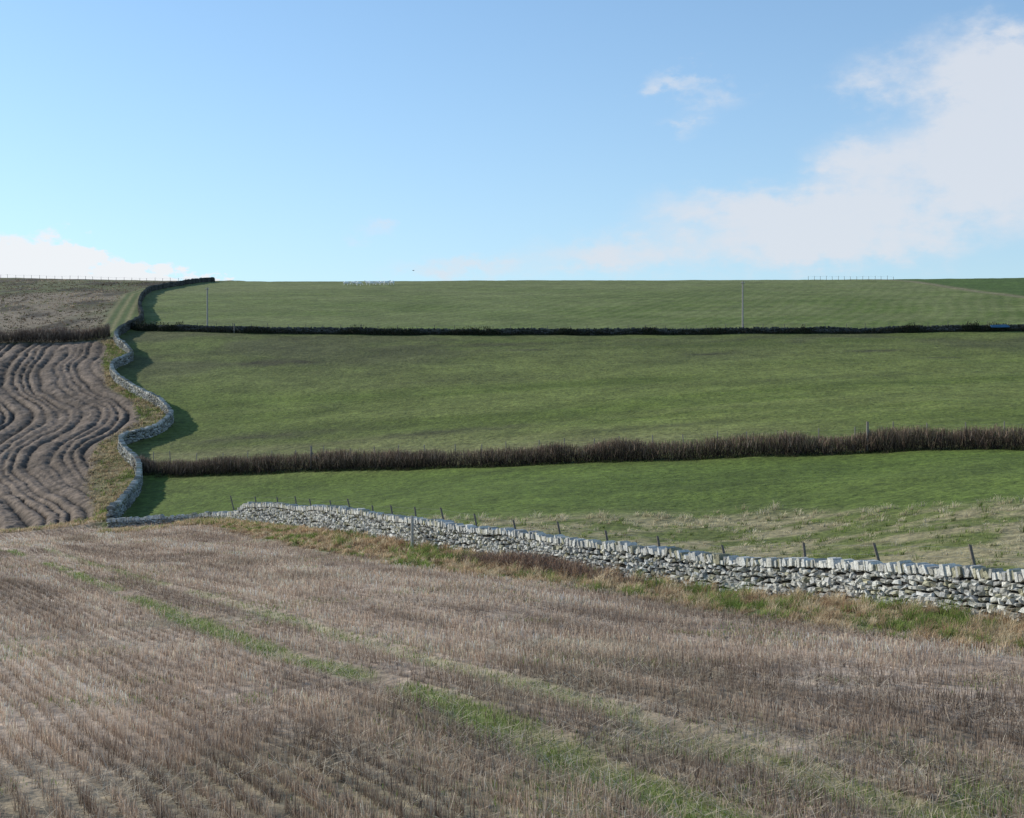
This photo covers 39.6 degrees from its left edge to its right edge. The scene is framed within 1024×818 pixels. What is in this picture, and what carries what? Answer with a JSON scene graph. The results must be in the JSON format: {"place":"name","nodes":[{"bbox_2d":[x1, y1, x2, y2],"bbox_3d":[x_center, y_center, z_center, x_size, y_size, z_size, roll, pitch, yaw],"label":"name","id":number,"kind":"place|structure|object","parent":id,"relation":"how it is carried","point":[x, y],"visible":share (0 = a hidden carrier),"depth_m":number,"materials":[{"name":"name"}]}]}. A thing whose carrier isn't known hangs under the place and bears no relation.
{"place":"outdoors","nodes":[
{"label":"outdoors","id":0,"kind":"place"},
{"bbox_2d":[0,340,140,530],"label":"ploughed field","id":1,"kind":"structure","parent":0,"point":[65,411],"depth_m":181.48,"materials":[{"name":"soil"}]},
{"bbox_2d":[0,323,111,343],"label":"hawthorn hedge","id":2,"kind":"object","parent":1,"relation":"on","point":[58,334],"visible":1,"depth_m":248.85,"materials":[{"name":"brown plant"}]},
{"bbox_2d":[0,278,233,518],"bbox_3d":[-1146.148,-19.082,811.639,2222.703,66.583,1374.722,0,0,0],"label":"rough hillside","id":3,"kind":"structure","parent":0,"point":[124,309],"depth_m":317.43,"materials":[{"name":"brown plant"}]},
{"bbox_2d":[0,275,201,281],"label":"post and wire fence","id":4,"kind":"object","parent":3,"relation":"on","point":[92,277],"visible":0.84,"depth_m":478.01,"materials":[{"name":"brown wood"}]},
{"bbox_2d":[0,520,1023,817],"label":"stubble field ground","id":5,"kind":"structure","parent":0,"point":[36,795],"depth_m":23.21,"materials":[{"name":"plant"}]},
{"bbox_2d":[0,569,1023,817],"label":"loose straw","id":6,"kind":"object","parent":5,"relation":"on","point":[568,761],"visible":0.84,"depth_m":21.91,"materials":[{"name":"beige plant"}]},
{"bbox_2d":[0,529,1023,817],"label":"track grass","id":7,"kind":"structure","parent":5,"relation":"on","point":[498,719],"depth_m":20.34,"materials":[{"name":"green plant"}]},
{"bbox_2d":[428,548,673,589],"bbox_3d":[1.123,6.792,62.327,4.458,1.251,22.434,0,0,-29],"label":"bramble patch","id":8,"kind":"object","parent":5,"relation":"on","point":[529,559],"visible":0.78,"depth_m":61.01,"materials":[{"name":"plant"}]},
{"bbox_2d":[0,0,1023,281],"label":"sky","id":9,"kind":"structure","parent":0,"point":[169,140],"materials":[{"name":"blue"}]},
{"bbox_2d":[115,278,1023,570],"bbox_3d":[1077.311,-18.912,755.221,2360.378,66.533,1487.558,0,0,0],"label":"grass field","id":10,"kind":"structure","parent":0,"point":[223,394],"depth_m":178.60,"materials":[{"name":"plant"}]},
{"bbox_2d":[106,277,214,521],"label":"dry stone wall","id":11,"kind":"structure","parent":10,"relation":"on","point":[121,505],"depth_m":179.77,"materials":[{"name":"grey stone"}]},
{"bbox_2d":[205,287,208,325],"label":"utility pole","id":12,"kind":"object","parent":10,"relation":"on","point":[207,308],"visible":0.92,"depth_m":259.39,"materials":[{"name":"grey wood"}]},
{"bbox_2d":[310,446,313,467],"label":"straining post","id":13,"kind":"object","parent":10,"relation":"on","point":[311,452],"visible":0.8,"depth_m":142.91,"materials":[{"name":"grey wood"}]},
{"bbox_2d":[411,515,427,546],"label":"straining post","id":14,"kind":"object","parent":10,"relation":"on","point":[412,529],"visible":0.63,"depth_m":76.25,"materials":[{"name":"grey wood"}]},
{"bbox_2d":[0,278,1023,651],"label":"grass tussocks","id":15,"kind":"object","parent":10,"relation":"on","point":[806,608],"depth_m":69.44,"materials":[{"name":"green plant"}]},
{"bbox_2d":[106,502,1023,620],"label":"dry stone wall","id":16,"kind":"structure","parent":10,"relation":"on","point":[979,587],"depth_m":55.13,"materials":[{"name":"grey stone"}]},
{"bbox_2d":[128,423,1023,476],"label":"hawthorn hedge","id":17,"kind":"object","parent":10,"relation":"on","point":[972,438],"visible":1,"depth_m":126.88,"materials":[{"name":"brown plant"}]},
{"bbox_2d":[131,319,1023,335],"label":"gorse bushes","id":18,"kind":"object","parent":10,"relation":"on","point":[139,327],"visible":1,"depth_m":248.82,"materials":[{"name":"plant"}]},
{"bbox_2d":[131,323,1023,334],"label":"dry stone wall","id":19,"kind":"structure","parent":10,"relation":"on","point":[824,329],"depth_m":248.20,"materials":[{"name":"grey stone"}]},
{"bbox_2d":[990,324,1009,326],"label":"blue tarpaulin","id":20,"kind":"object","parent":19,"relation":"attached to","point":[1002,325],"visible":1,"depth_m":239.50,"materials":[{"name":"plastic"}]},
{"bbox_2d":[139,321,1016,328],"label":"post and wire fence","id":21,"kind":"object","parent":10,"relation":"on","point":[547,325],"visible":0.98,"depth_m":250.90,"materials":[{"name":"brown wood"}]},
{"bbox_2d":[153,421,1021,466],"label":"post and wire fence","id":22,"kind":"object","parent":10,"relation":"on","point":[579,440],"visible":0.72,"depth_m":130.27,"materials":[{"name":"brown wood"}]},
{"bbox_2d":[230,496,1022,564],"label":"post and wire fence","id":23,"kind":"object","parent":10,"relation":"on","point":[874,545],"visible":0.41,"depth_m":59.37,"materials":[{"name":"grey wood"}]},
{"bbox_2d":[741,281,744,327],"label":"utility pole","id":24,"kind":"object","parent":10,"relation":"on","point":[742,283],"visible":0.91,"depth_m":247.08,"materials":[{"name":"grey wood"}]},
{"bbox_2d":[808,276,893,280],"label":"post and wire fence","id":25,"kind":"object","parent":10,"relation":"on","point":[844,277],"visible":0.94,"depth_m":477.13,"materials":[{"name":"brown wood"}]},
{"bbox_2d":[866,421,871,451],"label":"straining post","id":26,"kind":"object","parent":10,"relation":"on","point":[867,427],"visible":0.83,"depth_m":115.92,"materials":[{"name":"grey wood"}]}
]}

